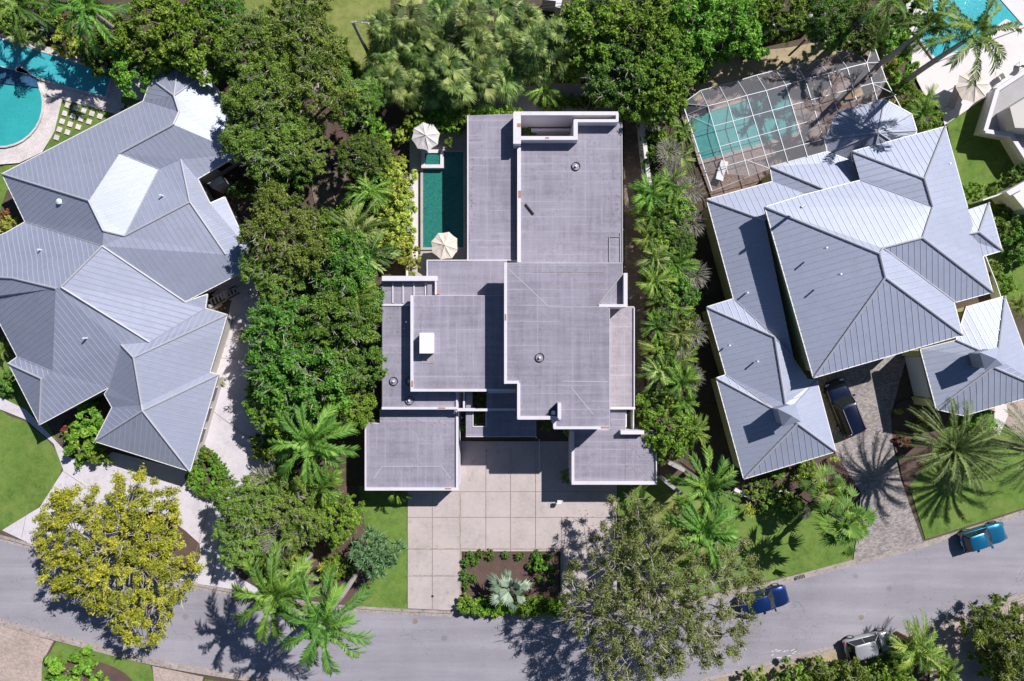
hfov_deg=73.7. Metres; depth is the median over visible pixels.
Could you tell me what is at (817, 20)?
dense tree
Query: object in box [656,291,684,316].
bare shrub
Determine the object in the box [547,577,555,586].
shrub
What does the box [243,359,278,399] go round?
shrub
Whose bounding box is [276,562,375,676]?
royal palm
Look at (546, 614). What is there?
kerb
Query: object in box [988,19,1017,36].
sun shelf
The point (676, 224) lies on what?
areca palm
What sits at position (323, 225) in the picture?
shrub
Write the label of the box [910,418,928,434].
shrub
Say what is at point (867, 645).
parked car
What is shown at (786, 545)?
lawn
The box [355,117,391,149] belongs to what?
shrub
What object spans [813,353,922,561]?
driveway
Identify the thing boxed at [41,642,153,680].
lawn
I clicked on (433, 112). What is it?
shrub
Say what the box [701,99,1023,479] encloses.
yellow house
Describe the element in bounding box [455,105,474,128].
shrub
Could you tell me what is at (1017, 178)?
shrub
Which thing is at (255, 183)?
shrub
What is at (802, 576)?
drain grate
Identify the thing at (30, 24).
shrub
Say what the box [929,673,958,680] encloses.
areca palm
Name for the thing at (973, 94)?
patio umbrella
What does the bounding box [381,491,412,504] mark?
shrub
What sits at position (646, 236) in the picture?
areca palm
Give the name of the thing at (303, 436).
royal palm
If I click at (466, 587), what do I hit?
shrub
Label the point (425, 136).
patio umbrella
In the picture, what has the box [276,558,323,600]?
areca palm
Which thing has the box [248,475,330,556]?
oak tree
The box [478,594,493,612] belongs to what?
shrub
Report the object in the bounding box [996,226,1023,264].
shrub
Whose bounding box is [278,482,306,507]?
areca palm
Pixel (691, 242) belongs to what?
shrub
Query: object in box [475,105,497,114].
shrub
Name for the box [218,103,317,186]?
oak tree
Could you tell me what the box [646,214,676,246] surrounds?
shrub
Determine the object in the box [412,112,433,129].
shrub
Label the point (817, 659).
shrub
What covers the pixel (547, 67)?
areca palm
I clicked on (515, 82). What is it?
fan palm
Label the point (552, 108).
ti plant
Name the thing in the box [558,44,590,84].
shrub
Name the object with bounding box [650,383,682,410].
shrub
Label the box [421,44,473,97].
fan palm
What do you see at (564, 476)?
shrub
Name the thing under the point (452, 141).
shrub
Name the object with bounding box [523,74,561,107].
areca palm
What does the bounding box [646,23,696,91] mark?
ficus tree
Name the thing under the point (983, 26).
royal palm
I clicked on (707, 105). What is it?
pool enclosure
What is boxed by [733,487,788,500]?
garden wall
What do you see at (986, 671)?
shrub
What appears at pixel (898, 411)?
bromeliad
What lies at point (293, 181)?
shrub
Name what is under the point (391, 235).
shrub
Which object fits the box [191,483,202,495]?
shrub
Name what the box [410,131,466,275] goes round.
pool surround
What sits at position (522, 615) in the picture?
shrub
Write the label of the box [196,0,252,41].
dense tree
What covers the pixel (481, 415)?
shrub
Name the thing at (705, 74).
shrub
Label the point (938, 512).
lawn
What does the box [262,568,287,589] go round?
shrub
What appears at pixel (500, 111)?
shrub
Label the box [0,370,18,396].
shrub
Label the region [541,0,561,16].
garden wall
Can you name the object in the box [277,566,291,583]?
shrub
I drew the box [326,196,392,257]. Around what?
areca palm
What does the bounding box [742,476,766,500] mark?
shrub
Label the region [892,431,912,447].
shrub
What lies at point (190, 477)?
shrub
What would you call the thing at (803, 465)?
shrub
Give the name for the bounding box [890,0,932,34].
shrub
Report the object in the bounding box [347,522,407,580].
shrub
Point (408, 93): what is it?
fan palm
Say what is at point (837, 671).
shrub
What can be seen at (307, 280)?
shrub
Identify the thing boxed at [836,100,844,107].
patio chair
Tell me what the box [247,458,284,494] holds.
areca palm
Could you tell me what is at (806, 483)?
fan palm
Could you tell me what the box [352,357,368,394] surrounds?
shrub
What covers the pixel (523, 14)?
fan palm
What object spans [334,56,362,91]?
shrub
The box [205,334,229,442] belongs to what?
gravel strip
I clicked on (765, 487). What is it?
shrub
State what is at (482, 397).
shrub
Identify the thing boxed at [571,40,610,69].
areca palm
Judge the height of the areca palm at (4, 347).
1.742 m
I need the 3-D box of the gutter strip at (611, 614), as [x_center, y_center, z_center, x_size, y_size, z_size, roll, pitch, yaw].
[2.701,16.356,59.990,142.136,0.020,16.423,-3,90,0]
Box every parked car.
[738,583,789,615]
[823,378,866,438]
[842,628,894,659]
[958,520,1007,552]
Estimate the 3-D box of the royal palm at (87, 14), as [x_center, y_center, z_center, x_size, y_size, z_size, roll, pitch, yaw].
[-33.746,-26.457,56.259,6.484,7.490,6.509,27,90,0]
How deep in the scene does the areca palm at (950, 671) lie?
57.75 m
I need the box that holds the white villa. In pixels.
[973,70,1023,214]
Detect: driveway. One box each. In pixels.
[0,273,274,592]
[0,625,52,680]
[152,666,202,680]
[408,441,616,611]
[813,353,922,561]
[920,600,1023,680]
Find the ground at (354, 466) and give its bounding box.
[0,0,1023,680]
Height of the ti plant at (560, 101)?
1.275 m
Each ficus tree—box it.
[104,0,202,74]
[105,31,170,98]
[153,0,243,85]
[241,391,297,440]
[312,489,366,550]
[318,385,378,437]
[550,0,627,79]
[587,0,683,66]
[603,73,667,127]
[623,56,694,128]
[634,392,702,464]
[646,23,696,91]
[654,0,731,73]
[691,0,770,66]
[751,0,815,45]
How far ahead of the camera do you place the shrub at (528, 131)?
58.39 m
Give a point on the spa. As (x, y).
(432, 158)
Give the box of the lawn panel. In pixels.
[44,96,140,150]
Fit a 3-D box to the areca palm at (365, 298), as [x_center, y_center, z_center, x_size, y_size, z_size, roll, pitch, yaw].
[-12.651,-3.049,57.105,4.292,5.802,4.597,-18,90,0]
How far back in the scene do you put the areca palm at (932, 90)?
58.10 m
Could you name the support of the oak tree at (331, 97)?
on the ground at (354, 466)
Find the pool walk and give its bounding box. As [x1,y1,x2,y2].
[412,167,417,258]
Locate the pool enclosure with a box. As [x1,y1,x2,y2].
[678,47,900,197]
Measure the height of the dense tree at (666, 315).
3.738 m
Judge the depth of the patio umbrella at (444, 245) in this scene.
57.62 m
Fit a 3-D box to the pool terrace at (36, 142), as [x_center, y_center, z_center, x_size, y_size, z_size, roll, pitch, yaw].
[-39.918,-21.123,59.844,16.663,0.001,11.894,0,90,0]
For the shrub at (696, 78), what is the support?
on the ground at (354, 466)
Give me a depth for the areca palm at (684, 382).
56.03 m
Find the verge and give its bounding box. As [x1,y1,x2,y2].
[715,641,895,680]
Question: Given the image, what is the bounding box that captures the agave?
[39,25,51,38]
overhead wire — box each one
[356,0,599,21]
[369,0,638,23]
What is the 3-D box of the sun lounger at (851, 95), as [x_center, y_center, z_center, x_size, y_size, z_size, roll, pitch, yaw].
[29.723,-21.468,59.590,1.818,0.620,0.650,-17,90,0]
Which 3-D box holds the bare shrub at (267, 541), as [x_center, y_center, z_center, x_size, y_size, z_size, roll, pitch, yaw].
[-19.051,16.150,57.470,4.031,5.067,3.996,-35,90,0]
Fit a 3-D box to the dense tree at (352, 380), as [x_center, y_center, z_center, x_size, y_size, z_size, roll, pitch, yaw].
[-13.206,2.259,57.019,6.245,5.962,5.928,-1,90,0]
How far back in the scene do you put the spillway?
59.64 m
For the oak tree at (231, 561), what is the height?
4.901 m
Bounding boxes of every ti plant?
[536,96,570,110]
[552,92,588,110]
[573,96,603,110]
[798,478,820,490]
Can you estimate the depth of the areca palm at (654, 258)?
56.21 m
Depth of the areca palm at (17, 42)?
58.73 m
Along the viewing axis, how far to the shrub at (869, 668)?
58.56 m
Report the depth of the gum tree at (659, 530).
52.99 m
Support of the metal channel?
on the driveway at (510, 519)
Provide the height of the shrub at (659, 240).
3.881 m
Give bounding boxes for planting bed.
[61,661,131,680]
[62,394,115,461]
[115,512,199,572]
[184,447,228,495]
[223,486,376,604]
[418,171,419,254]
[463,552,558,612]
[639,493,711,562]
[680,454,855,511]
[891,400,948,485]
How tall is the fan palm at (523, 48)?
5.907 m
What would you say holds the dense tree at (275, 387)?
on the ground at (354, 466)
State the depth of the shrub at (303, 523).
58.80 m
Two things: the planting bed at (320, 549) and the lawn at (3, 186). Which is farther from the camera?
the lawn at (3, 186)
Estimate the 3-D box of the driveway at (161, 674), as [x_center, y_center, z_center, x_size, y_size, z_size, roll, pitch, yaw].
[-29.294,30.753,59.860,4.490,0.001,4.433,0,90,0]
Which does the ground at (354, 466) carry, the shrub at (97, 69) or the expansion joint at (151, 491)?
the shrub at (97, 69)
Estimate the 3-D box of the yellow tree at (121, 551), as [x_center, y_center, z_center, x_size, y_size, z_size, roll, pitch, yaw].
[-32.330,17.188,56.651,14.830,7.680,13.241,35,90,0]
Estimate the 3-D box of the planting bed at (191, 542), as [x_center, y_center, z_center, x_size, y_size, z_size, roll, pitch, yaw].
[-30.792,17.633,59.904,7.278,0.001,5.108,10,90,0]
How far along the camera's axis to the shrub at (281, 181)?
58.40 m
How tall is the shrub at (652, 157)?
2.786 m
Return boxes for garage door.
[904,356,930,397]
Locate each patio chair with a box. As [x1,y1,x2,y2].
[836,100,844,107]
[997,72,1006,80]
[1017,61,1023,68]
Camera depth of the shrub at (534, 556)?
59.60 m
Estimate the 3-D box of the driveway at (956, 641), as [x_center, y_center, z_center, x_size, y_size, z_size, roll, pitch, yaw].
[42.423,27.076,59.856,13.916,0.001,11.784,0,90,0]
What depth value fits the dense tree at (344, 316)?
54.45 m
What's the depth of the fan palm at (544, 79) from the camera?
56.86 m
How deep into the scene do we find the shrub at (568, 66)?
56.55 m
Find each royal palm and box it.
[0,0,56,42]
[46,0,135,58]
[229,536,328,643]
[267,400,360,486]
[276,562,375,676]
[661,490,740,570]
[664,443,741,519]
[829,0,912,48]
[863,0,964,75]
[894,0,1022,90]
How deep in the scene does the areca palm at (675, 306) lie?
56.69 m
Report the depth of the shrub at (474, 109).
58.07 m
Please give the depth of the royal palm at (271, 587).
49.91 m
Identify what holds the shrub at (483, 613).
on the planting bed at (499, 564)
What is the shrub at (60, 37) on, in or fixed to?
on the ground at (354, 466)
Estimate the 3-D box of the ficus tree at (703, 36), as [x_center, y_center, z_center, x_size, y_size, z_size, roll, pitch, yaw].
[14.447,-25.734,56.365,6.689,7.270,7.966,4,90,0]
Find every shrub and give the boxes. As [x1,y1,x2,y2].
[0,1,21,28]
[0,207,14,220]
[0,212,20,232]
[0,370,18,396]
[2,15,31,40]
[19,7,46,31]
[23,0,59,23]
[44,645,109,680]
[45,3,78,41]
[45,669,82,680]
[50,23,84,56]
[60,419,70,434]
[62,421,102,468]
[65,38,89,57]
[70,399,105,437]
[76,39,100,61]
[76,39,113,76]
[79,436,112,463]
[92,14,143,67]
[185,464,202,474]
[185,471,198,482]
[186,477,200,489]
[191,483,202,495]
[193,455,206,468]
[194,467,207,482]
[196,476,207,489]
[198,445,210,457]
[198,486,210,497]
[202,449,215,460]
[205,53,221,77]
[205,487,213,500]
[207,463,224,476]
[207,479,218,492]
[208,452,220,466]
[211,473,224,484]
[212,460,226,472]
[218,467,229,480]
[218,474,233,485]
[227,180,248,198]
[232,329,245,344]
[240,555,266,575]
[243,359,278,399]
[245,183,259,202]
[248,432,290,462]
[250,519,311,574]
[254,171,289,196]
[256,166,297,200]
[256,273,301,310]
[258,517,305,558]
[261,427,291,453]
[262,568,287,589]
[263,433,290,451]
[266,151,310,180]
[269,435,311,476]
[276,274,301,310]
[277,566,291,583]
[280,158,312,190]
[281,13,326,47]
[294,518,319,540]
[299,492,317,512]
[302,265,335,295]
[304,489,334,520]
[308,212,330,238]
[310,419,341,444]
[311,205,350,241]
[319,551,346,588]
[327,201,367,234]
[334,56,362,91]
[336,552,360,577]
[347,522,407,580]
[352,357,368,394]
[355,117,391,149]
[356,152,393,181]
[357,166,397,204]
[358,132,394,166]
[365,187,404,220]
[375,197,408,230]
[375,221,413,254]
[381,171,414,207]
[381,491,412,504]
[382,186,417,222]
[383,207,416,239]
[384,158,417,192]
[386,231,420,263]
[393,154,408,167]
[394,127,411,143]
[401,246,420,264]
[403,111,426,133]
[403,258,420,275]
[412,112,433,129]
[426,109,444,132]
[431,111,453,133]
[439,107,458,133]
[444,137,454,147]
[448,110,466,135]
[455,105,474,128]
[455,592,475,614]
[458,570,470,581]
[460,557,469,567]
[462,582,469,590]
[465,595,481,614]
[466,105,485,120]
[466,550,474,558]
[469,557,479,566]
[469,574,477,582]
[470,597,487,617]
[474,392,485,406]
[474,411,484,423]
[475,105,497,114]
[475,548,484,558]
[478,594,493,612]
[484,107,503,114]
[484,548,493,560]
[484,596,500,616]
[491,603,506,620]
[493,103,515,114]
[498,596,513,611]
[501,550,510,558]
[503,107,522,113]
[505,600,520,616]
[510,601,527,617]
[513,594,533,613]
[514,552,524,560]
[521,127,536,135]
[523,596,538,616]
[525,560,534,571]
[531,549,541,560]
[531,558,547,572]
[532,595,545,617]
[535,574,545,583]
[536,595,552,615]
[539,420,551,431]
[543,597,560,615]
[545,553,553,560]
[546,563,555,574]
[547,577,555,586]
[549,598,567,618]
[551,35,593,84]
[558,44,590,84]
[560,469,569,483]
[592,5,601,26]
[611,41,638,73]
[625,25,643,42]
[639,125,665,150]
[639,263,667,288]
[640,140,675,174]
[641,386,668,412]
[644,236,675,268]
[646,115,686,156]
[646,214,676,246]
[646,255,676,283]
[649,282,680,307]
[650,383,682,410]
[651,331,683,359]
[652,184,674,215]
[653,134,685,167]
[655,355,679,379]
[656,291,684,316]
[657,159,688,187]
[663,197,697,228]
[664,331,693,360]
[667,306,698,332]
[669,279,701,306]
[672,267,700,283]
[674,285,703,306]
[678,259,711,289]
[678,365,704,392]
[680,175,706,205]
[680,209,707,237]
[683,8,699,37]
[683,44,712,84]
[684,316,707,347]
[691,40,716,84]
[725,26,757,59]
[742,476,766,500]
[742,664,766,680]
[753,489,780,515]
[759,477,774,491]
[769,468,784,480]
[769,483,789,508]
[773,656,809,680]
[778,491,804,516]
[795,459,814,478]
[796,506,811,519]
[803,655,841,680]
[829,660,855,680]
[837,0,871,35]
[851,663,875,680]
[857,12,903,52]
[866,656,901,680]
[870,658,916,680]
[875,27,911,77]
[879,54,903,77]
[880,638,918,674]
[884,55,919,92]
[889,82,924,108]
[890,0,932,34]
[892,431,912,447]
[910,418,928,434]
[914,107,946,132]
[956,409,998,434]
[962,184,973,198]
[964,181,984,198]
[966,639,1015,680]
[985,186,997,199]
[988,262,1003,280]
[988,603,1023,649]
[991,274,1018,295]
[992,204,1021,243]
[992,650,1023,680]
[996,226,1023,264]
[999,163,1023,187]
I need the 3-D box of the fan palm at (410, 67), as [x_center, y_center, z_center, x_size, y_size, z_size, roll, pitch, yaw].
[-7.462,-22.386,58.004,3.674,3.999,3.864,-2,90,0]
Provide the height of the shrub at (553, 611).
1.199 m
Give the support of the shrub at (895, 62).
on the ground at (354, 466)
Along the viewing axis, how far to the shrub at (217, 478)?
59.20 m
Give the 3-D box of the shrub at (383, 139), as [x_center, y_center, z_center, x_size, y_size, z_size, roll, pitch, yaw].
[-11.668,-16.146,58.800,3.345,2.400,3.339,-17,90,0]
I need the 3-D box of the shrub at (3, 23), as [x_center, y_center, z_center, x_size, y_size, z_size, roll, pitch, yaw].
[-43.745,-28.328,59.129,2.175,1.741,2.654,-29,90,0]
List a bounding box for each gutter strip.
[0,512,1023,618]
[0,593,1023,680]
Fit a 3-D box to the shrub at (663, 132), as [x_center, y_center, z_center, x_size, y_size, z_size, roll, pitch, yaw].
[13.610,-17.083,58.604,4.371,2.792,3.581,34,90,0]
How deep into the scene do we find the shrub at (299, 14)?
58.58 m
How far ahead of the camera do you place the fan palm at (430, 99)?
57.36 m
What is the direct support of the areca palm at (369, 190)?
on the ground at (354, 466)
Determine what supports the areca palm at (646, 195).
on the ground at (354, 466)
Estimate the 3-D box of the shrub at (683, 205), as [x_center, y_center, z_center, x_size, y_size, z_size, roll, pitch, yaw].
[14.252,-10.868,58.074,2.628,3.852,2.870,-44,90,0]
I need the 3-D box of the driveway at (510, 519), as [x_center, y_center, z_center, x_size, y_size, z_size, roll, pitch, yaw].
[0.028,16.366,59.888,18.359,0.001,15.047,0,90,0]
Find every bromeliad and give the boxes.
[286,548,304,558]
[316,560,342,574]
[542,97,550,110]
[743,501,755,518]
[791,471,807,482]
[829,456,840,461]
[892,408,903,414]
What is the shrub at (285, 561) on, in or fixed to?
on the planting bed at (320, 549)
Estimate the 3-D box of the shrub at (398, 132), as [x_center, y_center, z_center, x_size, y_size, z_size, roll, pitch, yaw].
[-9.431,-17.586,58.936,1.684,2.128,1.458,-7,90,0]
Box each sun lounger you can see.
[716,160,727,180]
[843,88,863,99]
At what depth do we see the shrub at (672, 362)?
56.58 m
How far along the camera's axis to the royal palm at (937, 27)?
50.31 m
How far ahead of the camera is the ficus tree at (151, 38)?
54.96 m
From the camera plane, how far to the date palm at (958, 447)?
54.02 m
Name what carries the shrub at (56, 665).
on the lawn at (134, 670)
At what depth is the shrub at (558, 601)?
59.07 m
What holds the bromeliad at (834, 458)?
on the planting bed at (789, 485)
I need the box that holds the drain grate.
[795,574,804,579]
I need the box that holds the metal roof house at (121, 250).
[0,66,254,471]
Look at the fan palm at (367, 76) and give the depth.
56.90 m
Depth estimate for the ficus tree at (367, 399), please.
56.19 m
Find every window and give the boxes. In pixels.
[200,428,205,442]
[206,407,211,422]
[212,387,217,401]
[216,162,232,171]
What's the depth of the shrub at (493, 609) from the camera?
59.04 m
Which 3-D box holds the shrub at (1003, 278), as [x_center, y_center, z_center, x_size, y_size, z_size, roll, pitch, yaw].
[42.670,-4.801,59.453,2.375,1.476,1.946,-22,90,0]
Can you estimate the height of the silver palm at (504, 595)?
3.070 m
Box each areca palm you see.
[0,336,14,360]
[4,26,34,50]
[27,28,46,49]
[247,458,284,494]
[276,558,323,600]
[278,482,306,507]
[297,464,344,507]
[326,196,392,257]
[331,281,380,328]
[340,164,398,214]
[343,226,403,280]
[522,41,570,80]
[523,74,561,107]
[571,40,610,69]
[627,174,673,215]
[628,199,672,235]
[632,217,669,253]
[635,349,681,394]
[636,237,679,274]
[636,259,676,301]
[636,335,673,366]
[639,287,670,319]
[640,310,670,342]
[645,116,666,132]
[645,228,690,262]
[649,167,691,203]
[656,187,686,219]
[657,140,695,174]
[657,289,693,323]
[660,363,700,404]
[662,311,703,359]
[663,341,700,373]
[664,245,700,283]
[665,210,691,240]
[668,116,698,146]
[668,273,692,299]
[671,387,699,416]
[680,414,709,448]
[887,608,952,675]
[902,96,941,131]
[907,638,944,673]
[910,83,940,109]
[925,653,962,680]
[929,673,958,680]
[1007,292,1023,318]
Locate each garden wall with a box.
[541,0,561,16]
[636,113,651,188]
[659,474,682,494]
[666,459,684,471]
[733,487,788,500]
[762,14,824,35]
[969,193,1001,204]
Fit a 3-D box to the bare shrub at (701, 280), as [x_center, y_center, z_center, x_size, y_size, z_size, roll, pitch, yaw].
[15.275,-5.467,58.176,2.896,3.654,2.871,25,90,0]
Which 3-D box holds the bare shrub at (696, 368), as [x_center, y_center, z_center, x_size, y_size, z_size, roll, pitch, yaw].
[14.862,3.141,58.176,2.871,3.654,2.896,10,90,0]
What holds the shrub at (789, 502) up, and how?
on the planting bed at (789, 485)
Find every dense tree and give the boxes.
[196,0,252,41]
[239,283,324,377]
[241,324,365,424]
[286,270,383,365]
[306,228,386,313]
[314,339,387,403]
[335,129,391,178]
[581,30,671,117]
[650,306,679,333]
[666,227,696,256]
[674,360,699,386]
[791,0,853,50]
[829,0,890,56]
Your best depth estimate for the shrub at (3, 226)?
58.85 m
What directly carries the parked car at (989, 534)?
on the street
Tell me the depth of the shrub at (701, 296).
58.69 m
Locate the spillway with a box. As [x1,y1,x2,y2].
[0,66,38,87]
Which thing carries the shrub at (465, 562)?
on the ground at (354, 466)
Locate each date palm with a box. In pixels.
[891,397,1010,497]
[981,402,1023,492]
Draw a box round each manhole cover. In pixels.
[412,618,418,623]
[732,657,738,663]
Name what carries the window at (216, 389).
in the metal roof house at (121, 250)
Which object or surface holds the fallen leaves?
on the street
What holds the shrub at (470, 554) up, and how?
on the ground at (354, 466)
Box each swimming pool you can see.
[0,38,112,98]
[0,64,44,147]
[420,149,465,249]
[685,84,801,164]
[913,0,1023,61]
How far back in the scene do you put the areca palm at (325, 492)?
56.39 m
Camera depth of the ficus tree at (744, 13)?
54.48 m
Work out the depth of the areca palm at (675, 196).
56.68 m
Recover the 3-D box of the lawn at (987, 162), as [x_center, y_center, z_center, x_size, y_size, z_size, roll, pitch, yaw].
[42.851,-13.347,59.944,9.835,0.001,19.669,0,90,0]
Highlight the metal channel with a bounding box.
[539,439,539,470]
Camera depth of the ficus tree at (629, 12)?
53.90 m
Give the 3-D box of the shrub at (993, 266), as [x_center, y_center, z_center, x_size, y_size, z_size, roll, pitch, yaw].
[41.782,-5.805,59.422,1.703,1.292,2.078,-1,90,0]
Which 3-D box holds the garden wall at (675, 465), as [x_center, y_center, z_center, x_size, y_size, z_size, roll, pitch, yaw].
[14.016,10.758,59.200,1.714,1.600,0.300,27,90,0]
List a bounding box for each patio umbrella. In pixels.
[412,122,439,150]
[431,232,458,258]
[956,69,988,102]
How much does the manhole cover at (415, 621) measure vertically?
0.016 m
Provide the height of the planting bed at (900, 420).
0.001 m
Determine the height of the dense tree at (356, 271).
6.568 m
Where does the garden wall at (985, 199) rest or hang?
on the ground at (354, 466)
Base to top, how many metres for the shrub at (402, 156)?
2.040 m
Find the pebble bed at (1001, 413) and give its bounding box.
[994,404,1007,434]
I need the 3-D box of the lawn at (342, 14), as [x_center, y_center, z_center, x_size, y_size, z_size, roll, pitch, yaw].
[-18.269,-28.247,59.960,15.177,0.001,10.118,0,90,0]
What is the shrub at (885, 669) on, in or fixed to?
on the ground at (354, 466)
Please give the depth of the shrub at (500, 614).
59.04 m
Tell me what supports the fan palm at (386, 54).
on the ground at (354, 466)
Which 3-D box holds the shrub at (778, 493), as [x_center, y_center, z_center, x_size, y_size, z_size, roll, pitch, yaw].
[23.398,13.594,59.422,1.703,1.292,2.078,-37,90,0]
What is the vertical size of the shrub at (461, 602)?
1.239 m
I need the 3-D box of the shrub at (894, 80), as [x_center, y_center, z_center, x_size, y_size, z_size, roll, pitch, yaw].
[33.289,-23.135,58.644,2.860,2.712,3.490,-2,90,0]
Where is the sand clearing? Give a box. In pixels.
[687,25,903,100]
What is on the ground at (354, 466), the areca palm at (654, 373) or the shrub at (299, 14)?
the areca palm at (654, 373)
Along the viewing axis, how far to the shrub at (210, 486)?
59.22 m
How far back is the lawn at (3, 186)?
59.97 m
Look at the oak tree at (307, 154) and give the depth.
54.47 m
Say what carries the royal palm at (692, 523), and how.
on the lawn at (786, 545)
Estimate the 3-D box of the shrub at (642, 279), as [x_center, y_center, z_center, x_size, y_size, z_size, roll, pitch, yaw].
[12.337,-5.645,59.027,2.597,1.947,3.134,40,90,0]
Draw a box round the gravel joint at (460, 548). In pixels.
[407,492,562,600]
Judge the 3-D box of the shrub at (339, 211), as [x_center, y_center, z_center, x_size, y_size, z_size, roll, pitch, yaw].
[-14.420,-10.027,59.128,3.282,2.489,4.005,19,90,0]
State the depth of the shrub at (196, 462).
59.28 m
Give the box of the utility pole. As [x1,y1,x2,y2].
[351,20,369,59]
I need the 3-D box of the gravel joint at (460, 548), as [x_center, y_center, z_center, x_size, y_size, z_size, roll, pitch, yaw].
[-2.366,18.506,59.855,13.606,0.011,10.519,0,90,0]
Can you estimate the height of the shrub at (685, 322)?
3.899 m
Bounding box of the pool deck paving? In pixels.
[679,46,899,197]
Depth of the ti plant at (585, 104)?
59.48 m
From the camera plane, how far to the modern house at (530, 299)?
56.05 m
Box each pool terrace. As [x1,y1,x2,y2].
[0,35,149,163]
[906,0,1023,124]
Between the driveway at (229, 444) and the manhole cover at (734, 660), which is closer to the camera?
the driveway at (229, 444)
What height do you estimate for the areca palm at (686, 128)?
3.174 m
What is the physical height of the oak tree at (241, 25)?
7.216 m
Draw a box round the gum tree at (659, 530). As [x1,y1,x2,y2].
[552,490,769,680]
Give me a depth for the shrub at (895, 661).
58.40 m
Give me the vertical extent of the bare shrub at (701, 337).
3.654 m
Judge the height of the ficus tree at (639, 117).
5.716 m
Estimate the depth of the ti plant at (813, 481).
59.46 m
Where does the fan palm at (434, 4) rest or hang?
on the ground at (354, 466)
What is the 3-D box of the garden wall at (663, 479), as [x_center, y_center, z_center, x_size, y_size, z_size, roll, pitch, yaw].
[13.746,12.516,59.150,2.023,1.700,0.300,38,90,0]
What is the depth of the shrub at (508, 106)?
57.90 m
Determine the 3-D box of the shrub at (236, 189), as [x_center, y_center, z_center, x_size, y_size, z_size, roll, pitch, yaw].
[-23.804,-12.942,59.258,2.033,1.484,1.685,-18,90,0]
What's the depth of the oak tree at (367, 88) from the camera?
54.51 m
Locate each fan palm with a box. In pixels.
[358,65,404,112]
[362,7,405,52]
[363,32,405,68]
[369,59,409,102]
[383,70,428,112]
[386,0,432,42]
[395,22,438,70]
[402,53,437,97]
[413,75,451,115]
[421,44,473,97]
[422,18,457,57]
[423,0,457,26]
[431,68,475,110]
[445,0,489,37]
[453,22,499,67]
[456,60,510,111]
[464,50,503,92]
[478,0,527,41]
[482,60,531,105]
[490,22,519,59]
[495,43,536,87]
[511,0,545,32]
[512,22,556,73]
[521,55,559,87]
[538,16,576,58]
[792,462,850,519]
[811,484,877,557]
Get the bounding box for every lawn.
[0,156,33,208]
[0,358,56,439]
[0,410,61,529]
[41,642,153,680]
[218,0,389,74]
[358,486,409,608]
[618,477,855,606]
[909,409,1023,538]
[947,98,1023,300]
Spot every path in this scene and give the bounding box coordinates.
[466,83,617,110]
[624,121,647,426]
[989,399,1023,436]
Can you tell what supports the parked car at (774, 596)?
on the street
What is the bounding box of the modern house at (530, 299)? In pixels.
[365,111,656,490]
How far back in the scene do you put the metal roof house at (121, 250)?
55.94 m
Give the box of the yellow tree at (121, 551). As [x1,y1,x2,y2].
[28,462,206,651]
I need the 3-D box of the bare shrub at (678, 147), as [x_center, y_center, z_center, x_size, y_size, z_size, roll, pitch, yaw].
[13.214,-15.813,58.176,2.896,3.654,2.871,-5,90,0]
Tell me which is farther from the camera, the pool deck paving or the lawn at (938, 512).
the lawn at (938, 512)
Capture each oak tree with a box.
[210,472,292,538]
[212,506,277,571]
[217,3,295,74]
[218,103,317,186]
[219,45,301,132]
[234,177,333,280]
[238,244,306,305]
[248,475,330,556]
[258,0,350,80]
[264,113,333,178]
[272,30,364,130]
[319,61,383,130]
[801,656,875,680]
[958,592,1023,680]
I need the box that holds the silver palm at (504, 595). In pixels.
[487,570,532,612]
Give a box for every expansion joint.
[21,412,258,581]
[407,491,616,608]
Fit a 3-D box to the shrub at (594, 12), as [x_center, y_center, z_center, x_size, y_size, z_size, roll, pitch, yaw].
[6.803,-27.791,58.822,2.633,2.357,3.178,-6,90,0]
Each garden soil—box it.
[307,88,358,170]
[311,157,352,210]
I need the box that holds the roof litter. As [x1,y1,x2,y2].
[403,114,656,488]
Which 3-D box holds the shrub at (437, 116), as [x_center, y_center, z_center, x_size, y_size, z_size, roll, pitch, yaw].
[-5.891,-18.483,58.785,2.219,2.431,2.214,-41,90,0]
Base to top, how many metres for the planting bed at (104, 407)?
0.001 m
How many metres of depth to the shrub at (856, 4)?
57.34 m
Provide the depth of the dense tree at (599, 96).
54.51 m
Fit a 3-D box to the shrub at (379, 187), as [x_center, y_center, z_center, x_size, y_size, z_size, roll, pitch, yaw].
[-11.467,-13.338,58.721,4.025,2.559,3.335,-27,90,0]
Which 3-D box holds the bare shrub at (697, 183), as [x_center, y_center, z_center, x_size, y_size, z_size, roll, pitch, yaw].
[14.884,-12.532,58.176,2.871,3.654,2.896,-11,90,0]
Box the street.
[0,516,1023,680]
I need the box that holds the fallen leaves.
[2,499,985,672]
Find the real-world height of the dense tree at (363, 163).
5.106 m
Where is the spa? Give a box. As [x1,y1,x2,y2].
[421,149,443,168]
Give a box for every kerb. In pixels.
[0,509,1023,615]
[0,596,1023,680]
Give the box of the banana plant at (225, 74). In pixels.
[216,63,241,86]
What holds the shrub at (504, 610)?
on the planting bed at (499, 564)

